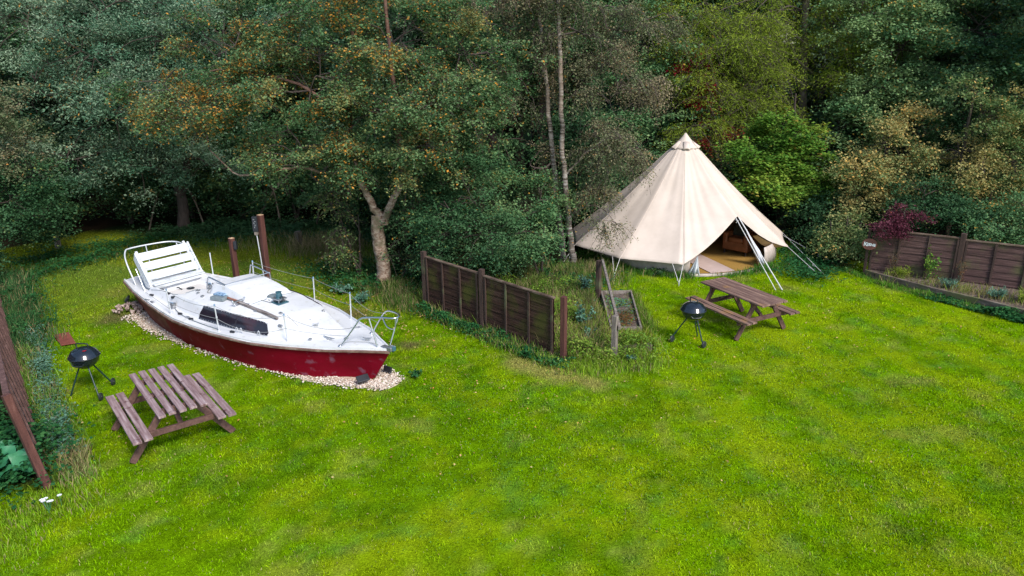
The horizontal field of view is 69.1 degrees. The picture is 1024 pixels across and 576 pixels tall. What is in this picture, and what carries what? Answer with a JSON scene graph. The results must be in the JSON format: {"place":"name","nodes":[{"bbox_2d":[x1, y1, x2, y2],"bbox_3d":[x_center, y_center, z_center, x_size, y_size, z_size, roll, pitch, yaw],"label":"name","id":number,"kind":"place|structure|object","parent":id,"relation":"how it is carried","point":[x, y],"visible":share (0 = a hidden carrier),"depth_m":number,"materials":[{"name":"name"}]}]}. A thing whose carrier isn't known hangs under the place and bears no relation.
{"place":"outdoors","nodes":[
{"label":"outdoors","id":0,"kind":"place"},
{"bbox_2d":[121,311,404,390],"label":"gravel","id":1,"kind":"structure","parent":0,"point":[388,381],"depth_m":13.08,"materials":[{"name":"beige gravel"}]},
{"bbox_2d":[0,49,1023,575],"bbox_3d":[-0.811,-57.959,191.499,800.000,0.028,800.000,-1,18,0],"label":"ground","id":2,"kind":"structure","parent":0,"point":[480,559],"depth_m":10.74,"materials":[{"name":"green plant"}]},
{"bbox_2d":[0,440,46,476],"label":"rhubarb plant","id":3,"kind":"object","parent":2,"relation":"on","point":[12,458],"visible":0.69,"depth_m":10.13,"materials":[{"name":"green plant"}]},
{"bbox_2d":[0,295,50,489],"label":"garden fence","id":4,"kind":"object","parent":2,"relation":"on","point":[14,398],"visible":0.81,"depth_m":10.37,"materials":[{"name":"red wood"}]},
{"bbox_2d":[0,0,50,150],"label":"woodland tree","id":5,"kind":"object","parent":2,"relation":"on","point":[16,46],"visible":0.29,"depth_m":23.30,"materials":[{"name":"green plant"}]},
{"bbox_2d":[0,67,68,189],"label":"hazel bush","id":6,"kind":"object","parent":2,"relation":"on","point":[4,118],"visible":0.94,"depth_m":18.61,"materials":[{"name":"green plant"}]},
{"bbox_2d":[0,149,82,275],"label":"dark bush","id":7,"kind":"object","parent":2,"relation":"on","point":[34,193],"visible":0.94,"depth_m":18.89,"materials":[{"name":"green plant"}]},
{"bbox_2d":[0,106,99,228],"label":"undergrowth bush","id":8,"kind":"object","parent":2,"relation":"on","point":[56,172],"visible":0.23,"depth_m":22.58,"materials":[{"name":"green plant"}]},
{"bbox_2d":[19,324,86,454],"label":"ivy","id":9,"kind":"object","parent":2,"relation":"on","point":[43,366],"visible":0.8,"depth_m":12.68,"materials":[{"name":"green plant"}]},
{"bbox_2d":[0,397,106,509],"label":"ivy","id":10,"kind":"object","parent":2,"relation":"on","point":[8,432],"visible":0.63,"depth_m":10.48,"materials":[{"name":"green plant"}]},
{"bbox_2d":[0,0,124,201],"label":"woodland tree","id":11,"kind":"object","parent":2,"relation":"on","point":[68,137],"visible":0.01,"depth_m":26.21,"materials":[{"name":"green plant"}]},
{"bbox_2d":[53,332,75,345],"bbox_3d":[-8.994,1.022,14.945,0.270,0.023,0.788,-15,23,-36],"label":"metal plate","id":12,"kind":"object","parent":2,"relation":"on","point":[67,339],"visible":0.89,"depth_m":14.88,"materials":[{"name":"red metal"}]},
{"bbox_2d":[0,0,146,212],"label":"woodland tree","id":13,"kind":"object","parent":2,"relation":"on","point":[44,115],"visible":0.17,"depth_m":24.87,"materials":[{"name":"green plant"}]},
{"bbox_2d":[0,0,173,200],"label":"woodland tree","id":14,"kind":"object","parent":2,"relation":"on","point":[25,41],"visible":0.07,"depth_m":25.54,"materials":[{"name":"green plant"}]},
{"bbox_2d":[67,343,114,400],"bbox_3d":[-7.155,1.343,12.551,0.636,0.934,0.714,-1,18,0],"label":"kettle barbecue","id":15,"kind":"object","parent":2,"relation":"on","point":[85,357],"visible":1,"depth_m":12.34,"materials":[{"name":"black metal"}]},
{"bbox_2d":[0,228,186,337],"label":"ivy","id":16,"kind":"object","parent":2,"relation":"on","point":[99,244],"visible":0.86,"depth_m":20.12,"materials":[{"name":"green plant"}]},
{"bbox_2d":[65,123,176,226],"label":"undergrowth bush","id":17,"kind":"object","parent":2,"relation":"on","point":[120,192],"visible":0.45,"depth_m":23.85,"materials":[{"name":"green plant"}]},
{"bbox_2d":[111,300,143,313],"bbox_3d":[-8.427,0.405,16.566,0.835,0.207,0.723,-1,18,0],"label":"rubble heap","id":18,"kind":"object","parent":2,"relation":"on","point":[137,306],"visible":0.83,"depth_m":16.41,"materials":[{"name":"stone"}]},
{"bbox_2d":[0,0,294,232],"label":"tree","id":19,"kind":"object","parent":2,"relation":"on","point":[180,177],"visible":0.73,"depth_m":20.98,"materials":[{"name":"green plant"}]},
{"bbox_2d":[21,0,278,203],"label":"woodland tree","id":20,"kind":"object","parent":2,"relation":"on","point":[95,13],"visible":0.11,"depth_m":23.72,"materials":[{"name":"green plant"}]},
{"bbox_2d":[105,364,236,463],"bbox_3d":[-5.181,1.854,11.270,1.493,0.748,1.853,-15,23,-36],"label":"picnic table","id":21,"kind":"object","parent":2,"relation":"on","point":[178,381],"visible":1,"depth_m":11.02,"materials":[{"name":"brown wood"}]},
{"bbox_2d":[118,107,236,222],"bbox_3d":[-10.901,-4.101,24.588,3.228,4.007,5.264,2,19,8],"label":"undergrowth bush","id":22,"kind":"object","parent":2,"relation":"on","point":[203,199],"visible":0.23,"depth_m":24.06,"materials":[{"name":"green plant"}]},
{"bbox_2d":[142,0,303,169],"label":"woodland tree","id":23,"kind":"object","parent":2,"relation":"on","point":[276,111],"visible":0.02,"depth_m":28.65,"materials":[{"name":"green plant"}]},
{"bbox_2d":[147,0,309,190],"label":"woodland tree","id":24,"kind":"object","parent":2,"relation":"on","point":[272,2],"visible":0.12,"depth_m":25.17,"materials":[{"name":"green plant"}]},
{"bbox_2d":[166,128,299,219],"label":"undergrowth bush","id":25,"kind":"object","parent":2,"relation":"on","point":[205,190],"visible":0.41,"depth_m":24.10,"materials":[{"name":"green plant"}]},
{"bbox_2d":[228,237,239,276],"bbox_3d":[-6.534,-0.510,17.630,0.202,1.388,0.128,8,20,24],"label":"power post","id":26,"kind":"object","parent":2,"relation":"on","point":[233,246],"visible":0.82,"depth_m":17.52,"materials":[{"name":"red wood"}]},
{"bbox_2d":[251,214,270,278],"bbox_3d":[-5.928,-0.799,17.651,0.282,1.908,0.158,-10,20,-25],"label":"power post","id":27,"kind":"object","parent":2,"relation":"on","point":[258,224],"visible":0.87,"depth_m":17.52,"materials":[{"name":"red wood"}]},
{"bbox_2d":[123,241,399,378],"bbox_3d":[-5.187,0.389,14.743,7.947,1.515,2.412,13,23,35],"label":"sailing boat","id":28,"kind":"object","parent":2,"relation":"on","point":[258,321],"visible":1,"depth_m":13.90,"materials":[{"name":"red paint"}]},
{"bbox_2d":[96,210,444,246],"bbox_3d":[-6.913,-1.960,23.118,10.927,0.493,4.568,1,19,6],"label":"ivy","id":29,"kind":"object","parent":2,"relation":"on","point":[231,222],"visible":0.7,"depth_m":22.80,"materials":[{"name":"green plant"}]},
{"bbox_2d":[220,114,333,222],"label":"undergrowth bush","id":30,"kind":"object","parent":2,"relation":"on","point":[256,204],"visible":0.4,"depth_m":23.86,"materials":[{"name":"green plant"}]},
{"bbox_2d":[218,0,369,170],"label":"woodland tree","id":31,"kind":"object","parent":2,"relation":"on","point":[298,96],"visible":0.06,"depth_m":26.57,"materials":[{"name":"green plant"}]},
{"bbox_2d":[243,0,371,183],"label":"woodland tree","id":32,"kind":"object","parent":2,"relation":"on","point":[305,95],"visible":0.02,"depth_m":29.50,"materials":[{"name":"green plant"}]},
{"bbox_2d":[87,0,569,285],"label":"autumn tree","id":33,"kind":"object","parent":2,"relation":"on","point":[342,96],"visible":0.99,"depth_m":16.52,"materials":[{"name":"green plant"}]},
{"bbox_2d":[281,125,381,225],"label":"undergrowth bush","id":34,"kind":"object","parent":2,"relation":"on","point":[302,199],"visible":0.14,"depth_m":23.41,"materials":[{"name":"green plant"}]},
{"bbox_2d":[298,179,372,278],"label":"thorn shrub","id":35,"kind":"object","parent":2,"relation":"on","point":[345,254],"visible":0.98,"depth_m":18.08,"materials":[{"name":"green plant"}]},
{"bbox_2d":[295,2,441,177],"bbox_3d":[-5.432,-10.944,27.839,7.012,14.762,8.086,-11,21,-28],"label":"woodland tree","id":36,"kind":"object","parent":2,"relation":"on","point":[379,60],"visible":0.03,"depth_m":28.05,"materials":[{"name":"green plant"}]},
{"bbox_2d":[289,0,461,195],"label":"woodland tree","id":37,"kind":"object","parent":2,"relation":"on","point":[407,36],"visible":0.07,"depth_m":24.59,"materials":[{"name":"green plant"}]},
{"bbox_2d":[308,99,444,232],"bbox_3d":[-3.967,-3.690,22.585,4.412,4.335,3.405,-3,19,-7],"label":"undergrowth bush","id":38,"kind":"object","parent":2,"relation":"on","point":[376,198],"visible":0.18,"depth_m":22.16,"materials":[{"name":"green plant"}]},
{"bbox_2d":[280,253,507,302],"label":"weeds","id":39,"kind":"object","parent":2,"relation":"on","point":[363,267],"visible":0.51,"depth_m":18.37,"materials":[{"name":"green plant"}]},
{"bbox_2d":[370,165,444,281],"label":"thorn shrub","id":40,"kind":"object","parent":2,"relation":"on","point":[392,257],"visible":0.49,"depth_m":17.87,"materials":[{"name":"green plant"}]},
{"bbox_2d":[373,93,485,238],"bbox_3d":[-2.385,-3.366,21.329,4.224,4.484,3.311,16,25,41],"label":"undergrowth bush","id":41,"kind":"object","parent":2,"relation":"on","point":[437,194],"visible":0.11,"depth_m":21.09,"materials":[{"name":"green plant"}]},
{"bbox_2d":[372,146,529,288],"bbox_3d":[-1.360,-1.448,16.886,3.670,3.429,2.843,-1,18,0],"label":"dense shrub","id":42,"kind":"object","parent":2,"relation":"on","point":[450,223],"visible":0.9,"depth_m":16.78,"materials":[{"name":"green plant"}]},
{"bbox_2d":[340,0,572,238],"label":"leafy tree","id":43,"kind":"object","parent":2,"relation":"on","point":[509,177],"visible":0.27,"depth_m":19.04,"materials":[{"name":"green plant"}]},
{"bbox_2d":[375,0,573,193],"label":"woodland tree","id":44,"kind":"object","parent":2,"relation":"on","point":[517,142],"visible":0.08,"depth_m":25.20,"materials":[{"name":"green plant"}]},
{"bbox_2d":[409,300,575,373],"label":"weeds","id":45,"kind":"object","parent":2,"relation":"on","point":[460,322],"visible":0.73,"depth_m":14.88,"materials":[{"name":"green plant"}]},
{"bbox_2d":[420,251,566,359],"bbox_3d":[-0.485,0.325,14.855,0.111,1.400,4.211,-17,25,-41],"label":"garden fence","id":46,"kind":"object","parent":2,"relation":"on","point":[480,297],"visible":0.8,"depth_m":14.68,"materials":[{"name":"brown wood"}]},
{"bbox_2d":[0,226,1023,573],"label":"long grass","id":47,"kind":"structure","parent":2,"relation":"on","point":[394,292],"depth_m":15.45,"materials":[{"name":"green plant"}]},
{"bbox_2d":[456,1,573,183],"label":"woodland tree","id":48,"kind":"object","parent":2,"relation":"on","point":[514,131],"visible":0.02,"depth_m":30.08,"materials":[{"name":"green plant"}]},
{"bbox_2d":[9,256,1022,575],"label":"clover","id":49,"kind":"object","parent":2,"relation":"on","point":[625,446],"visible":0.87,"depth_m":10.75,"materials":[{"name":"green plant"}]},
{"bbox_2d":[444,0,593,260],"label":"birch tree","id":50,"kind":"object","parent":2,"relation":"on","point":[552,152],"visible":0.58,"depth_m":18.55,"materials":[{"name":"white plant"}]},
{"bbox_2d":[455,163,588,278],"bbox_3d":[0.308,-1.404,17.715,3.875,2.772,2.816,-16,24,-38],"label":"dense shrub","id":51,"kind":"object","parent":2,"relation":"on","point":[534,242],"visible":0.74,"depth_m":17.63,"materials":[{"name":"green plant"}]},
{"bbox_2d":[62,250,983,554],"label":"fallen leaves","id":52,"kind":"object","parent":2,"relation":"on","point":[440,354],"visible":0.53,"depth_m":14.04,"materials":[{"name":"brown plant"}]},
{"bbox_2d":[465,0,610,174],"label":"woodland tree","id":53,"kind":"object","parent":2,"relation":"on","point":[533,94],"visible":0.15,"depth_m":26.43,"materials":[{"name":"green plant"}]},
{"bbox_2d":[511,0,622,160],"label":"woodland tree","id":54,"kind":"object","parent":2,"relation":"on","point":[577,86],"visible":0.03,"depth_m":31.92,"materials":[{"name":"green plant"}]},
{"bbox_2d":[495,106,647,235],"bbox_3d":[1.631,-3.264,21.662,4.845,3.933,3.386,-8,20,-21],"label":"undergrowth bush","id":55,"kind":"object","parent":2,"relation":"on","point":[556,128],"visible":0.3,"depth_m":21.27,"materials":[{"name":"green plant"}]},
{"bbox_2d":[574,298,598,324],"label":"sapling","id":56,"kind":"object","parent":2,"relation":"on","point":[580,315],"visible":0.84,"depth_m":14.84,"materials":[{"name":"green plant"}]},
{"bbox_2d":[496,266,691,372],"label":"weeds","id":57,"kind":"object","parent":2,"relation":"on","point":[609,350],"visible":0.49,"depth_m":13.83,"materials":[{"name":"green plant"}]},
{"bbox_2d":[553,101,654,204],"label":"undergrowth bush","id":58,"kind":"object","parent":2,"relation":"on","point":[571,110],"visible":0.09,"depth_m":23.44,"materials":[{"name":"green plant"}]},
{"bbox_2d":[517,0,697,262],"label":"birch tree","id":59,"kind":"object","parent":2,"relation":"on","point":[617,136],"visible":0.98,"depth_m":18.02,"materials":[{"name":"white plant"}]},
{"bbox_2d":[595,259,620,355],"bbox_3d":[1.921,0.372,15.111,0.164,1.084,3.420,0,18,1],"label":"post and rail","id":60,"kind":"object","parent":2,"relation":"on","point":[616,326],"visible":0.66,"depth_m":14.65,"materials":[{"name":"grey wood"}]},
{"bbox_2d":[556,0,674,155],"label":"woodland tree","id":61,"kind":"object","parent":2,"relation":"on","point":[607,3],"visible":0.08,"depth_m":28.11,"materials":[{"name":"green plant"}]},
{"bbox_2d":[601,290,641,330],"bbox_3d":[2.337,0.504,15.860,0.710,0.190,2.308,0,18,2],"label":"timber planter","id":62,"kind":"object","parent":2,"relation":"on","point":[616,293],"visible":0.6,"depth_m":16.03,"materials":[{"name":"grey wood"}]},
{"bbox_2d":[562,0,741,163],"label":"dark tree","id":63,"kind":"object","parent":2,"relation":"on","point":[652,68],"visible":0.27,"depth_m":22.75,"materials":[{"name":"green plant"}]},
{"bbox_2d":[575,0,759,160],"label":"woodland tree","id":64,"kind":"object","parent":2,"relation":"on","point":[637,53],"visible":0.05,"depth_m":25.02,"materials":[{"name":"green plant"}]},
{"bbox_2d":[621,88,738,190],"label":"undergrowth bush","id":65,"kind":"object","parent":2,"relation":"on","point":[687,119],"visible":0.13,"depth_m":23.88,"materials":[{"name":"green plant"}]},
{"bbox_2d":[508,242,862,291],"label":"weeds","id":66,"kind":"object","parent":2,"relation":"on","point":[813,261],"visible":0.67,"depth_m":18.65,"materials":[{"name":"green plant"}]},
{"bbox_2d":[670,297,706,347],"bbox_3d":[3.378,0.620,14.279,0.660,0.934,0.615,-1,18,0],"label":"kettle barbecue","id":67,"kind":"object","parent":2,"relation":"on","point":[692,310],"visible":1,"depth_m":14.06,"materials":[{"name":"black metal"}]},
{"bbox_2d":[556,133,831,289],"bbox_3d":[4.701,-2.579,20.317,7.193,3.279,7.409,-1,18,0],"label":"bell tent","id":68,"kind":"object","parent":2,"relation":"on","point":[695,202],"visible":0.95,"depth_m":19.17,"materials":[{"name":"beige fabric"}]},
{"bbox_2d":[690,254,734,272],"bbox_3d":[4.999,-0.660,19.365,0.668,0.012,1.768,-7,19,-17],"label":"flap","id":69,"kind":"object","parent":68,"relation":"on","point":[709,265],"visible":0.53,"depth_m":19.09,"materials":[{"name":"beige fabric"}]},
{"bbox_2d":[722,218,758,256],"bbox_3d":[6.233,-1.392,20.176,0.750,0.861,0.754,17,25,42],"label":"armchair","id":70,"kind":"object","parent":68,"relation":"on","point":[731,241],"visible":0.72,"depth_m":19.98,"materials":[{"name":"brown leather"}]},
{"bbox_2d":[663,26,749,165],"bbox_3d":[5.938,-4.990,23.093,2.754,6.106,2.004,7,20,22],"label":"red leaved tree","id":71,"kind":"object","parent":2,"relation":"on","point":[698,103],"visible":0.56,"depth_m":22.69,"materials":[{"name":"green plant"}]},
{"bbox_2d":[652,26,760,172],"bbox_3d":[6.217,-5.297,24.019,3.096,6.094,3.093,-13,22,-32],"label":"rowan tree","id":72,"kind":"object","parent":2,"relation":"on","point":[712,160],"visible":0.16,"depth_m":23.41,"materials":[{"name":"green plant"}]},
{"bbox_2d":[615,0,801,147],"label":"woodland tree","id":73,"kind":"object","parent":2,"relation":"on","point":[755,8],"visible":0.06,"depth_m":24.54,"materials":[{"name":"green plant"}]},
{"bbox_2d":[685,277,799,340],"bbox_3d":[4.652,0.415,15.132,1.405,0.765,1.814,-10,21,-26],"label":"picnic table","id":74,"kind":"object","parent":2,"relation":"on","point":[738,291],"visible":0.98,"depth_m":14.79,"materials":[{"name":"brown wood"}]},
{"bbox_2d":[694,6,800,169],"bbox_3d":[9.625,-11.818,30.922,6.049,14.066,6.776,-8,20,-19],"label":"woodland tree","id":75,"kind":"object","parent":2,"relation":"on","point":[750,98],"visible":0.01,"depth_m":31.00,"materials":[{"name":"green plant"}]},
{"bbox_2d":[716,128,814,218],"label":"undergrowth bush","id":76,"kind":"object","parent":2,"relation":"on","point":[755,203],"visible":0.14,"depth_m":24.55,"materials":[{"name":"green plant"}]},
{"bbox_2d":[715,0,817,142],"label":"woodland tree","id":77,"kind":"object","parent":2,"relation":"on","point":[783,5],"visible":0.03,"depth_m":28.72,"materials":[{"name":"green plant"}]},
{"bbox_2d":[627,0,920,212],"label":"larch tree","id":78,"kind":"object","parent":2,"relation":"on","point":[737,47],"visible":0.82,"depth_m":22.40,"materials":[{"name":"green plant"}]},
{"bbox_2d":[731,1,817,129],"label":"woodland tree","id":79,"kind":"object","parent":2,"relation":"on","point":[786,61],"visible":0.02,"depth_m":30.61,"materials":[{"name":"green plant"}]},
{"bbox_2d":[714,93,847,229],"bbox_3d":[7.679,-3.324,21.167,3.233,4.124,3.700,17,25,42],"label":"maple tree","id":80,"kind":"object","parent":2,"relation":"on","point":[766,178],"visible":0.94,"depth_m":20.87,"materials":[{"name":"green plant"}]},
{"bbox_2d":[766,182,889,260],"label":"dark bush","id":81,"kind":"object","parent":2,"relation":"on","point":[816,213],"visible":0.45,"depth_m":20.50,"materials":[{"name":"green plant"}]},
{"bbox_2d":[747,0,928,135],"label":"woodland tree","id":82,"kind":"object","parent":2,"relation":"on","point":[818,2],"visible":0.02,"depth_m":28.35,"materials":[{"name":"green plant"}]},
{"bbox_2d":[798,200,880,268],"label":"bush","id":83,"kind":"object","parent":2,"relation":"on","point":[828,244],"visible":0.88,"depth_m":19.14,"materials":[{"name":"green plant"}]},
{"bbox_2d":[799,92,889,216],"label":"hazel tree","id":84,"kind":"object","parent":2,"relation":"on","point":[838,136],"visible":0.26,"depth_m":21.71,"materials":[{"name":"green plant"}]},
{"bbox_2d":[736,0,953,184],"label":"woodland tree","id":85,"kind":"object","parent":2,"relation":"on","point":[810,101],"visible":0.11,"depth_m":27.02,"materials":[{"name":"green plant"}]},
{"bbox_2d":[775,86,921,202],"bbox_3d":[10.833,-4.516,24.331,4.683,4.409,3.270,6,19,19],"label":"undergrowth bush","id":86,"kind":"object","parent":2,"relation":"on","point":[828,116],"visible":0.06,"depth_m":23.87,"materials":[{"name":"green plant"}]},
{"bbox_2d":[811,98,951,237],"bbox_3d":[9.932,-2.996,20.147,3.435,4.089,2.788,-15,23,-36],"label":"yellowing tree","id":87,"kind":"object","parent":2,"relation":"on","point":[884,169],"visible":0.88,"depth_m":19.78,"materials":[{"name":"green plant"}]},
{"bbox_2d":[864,200,937,244],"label":"purple maple","id":88,"kind":"object","parent":2,"relation":"on","point":[895,223],"visible":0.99,"depth_m":17.73,"materials":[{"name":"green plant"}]},
{"bbox_2d":[807,0,1004,160],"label":"woodland tree","id":89,"kind":"object","parent":2,"relation":"on","point":[937,57],"visible":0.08,"depth_m":25.95,"materials":[{"name":"green plant"}]},
{"bbox_2d":[795,0,1023,213],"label":"oak tree","id":90,"kind":"object","parent":2,"relation":"on","point":[915,13],"visible":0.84,"depth_m":21.32,"materials":[{"name":"green plant"}]},
{"bbox_2d":[853,3,1006,177],"bbox_3d":[15.629,-12.748,27.166,8.403,18.121,7.827,-3,19,-6],"label":"woodland tree","id":91,"kind":"object","parent":2,"relation":"on","point":[946,54],"visible":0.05,"depth_m":27.33,"materials":[{"name":"green plant"}]},
{"bbox_2d":[871,166,1001,242],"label":"hedge bush","id":92,"kind":"object","parent":2,"relation":"on","point":[951,210],"visible":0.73,"depth_m":18.52,"materials":[{"name":"green plant"}]},
{"bbox_2d":[863,228,1023,289],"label":"garden fence","id":93,"kind":"object","parent":2,"relation":"on","point":[994,263],"visible":0.73,"depth_m":17.20,"materials":[{"name":"brown wood"}]},
{"bbox_2d":[864,269,1023,314],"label":"bed edging","id":94,"kind":"object","parent":2,"relation":"on","point":[964,297],"visible":0.62,"depth_m":16.71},
{"bbox_2d":[889,121,1022,231],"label":"undergrowth bush","id":95,"kind":"object","parent":2,"relation":"on","point":[946,142],"visible":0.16,"depth_m":21.81,"materials":[{"name":"green plant"}]},
{"bbox_2d":[903,67,1023,237],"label":"yellow green tree","id":96,"kind":"object","parent":2,"relation":"on","point":[1007,115],"visible":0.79,"depth_m":18.74,"materials":[{"name":"green plant"}]},
{"bbox_2d":[921,292,1023,322],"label":"ivy","id":97,"kind":"object","parent":2,"relation":"on","point":[1010,314],"visible":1,"depth_m":15.67,"materials":[{"name":"green plant"}]},
{"bbox_2d":[932,39,1018,173],"bbox_3d":[19.465,-12.132,28.500,8.117,15.970,7.246,-5,19,-12],"label":"woodland tree","id":98,"kind":"object","parent":2,"relation":"on","point":[957,114],"visible":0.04,"depth_m":29.10,"materials":[{"name":"green plant"}]},
{"bbox_2d":[928,0,1023,179],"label":"woodland tree","id":99,"kind":"object","parent":2,"relation":"on","point":[1014,10],"visible":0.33,"depth_m":22.20,"materials":[{"name":"green plant"}]},
{"bbox_2d":[939,1,1023,190],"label":"woodland tree","id":100,"kind":"object","parent":2,"relation":"on","point":[973,24],"visible":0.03,"depth_m":25.30,"materials":[{"name":"green plant"}]},
{"bbox_2d":[947,184,1023,244],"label":"hedge bush","id":101,"kind":"object","parent":2,"relation":"on","point":[1006,218],"visible":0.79,"depth_m":17.61,"materials":[{"name":"green plant"}]},
{"bbox_2d":[972,15,1023,186],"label":"woodland tree","id":102,"kind":"object","parent":2,"relation":"on","point":[1019,64],"visible":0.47,"depth_m":19.15,"materials":[{"name":"green plant"}]},
{"bbox_2d":[867,269,1023,308],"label":"bed soil","id":103,"kind":"structure","parent":0,"point":[1011,291],"depth_m":16.80,"materials":[{"name":"brown soil"}]},
{"bbox_2d":[922,245,941,279],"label":"currant bush","id":104,"kind":"object","parent":103,"relation":"on","point":[929,267],"visible":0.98,"depth_m":17.35,"materials":[{"name":"green plant"}]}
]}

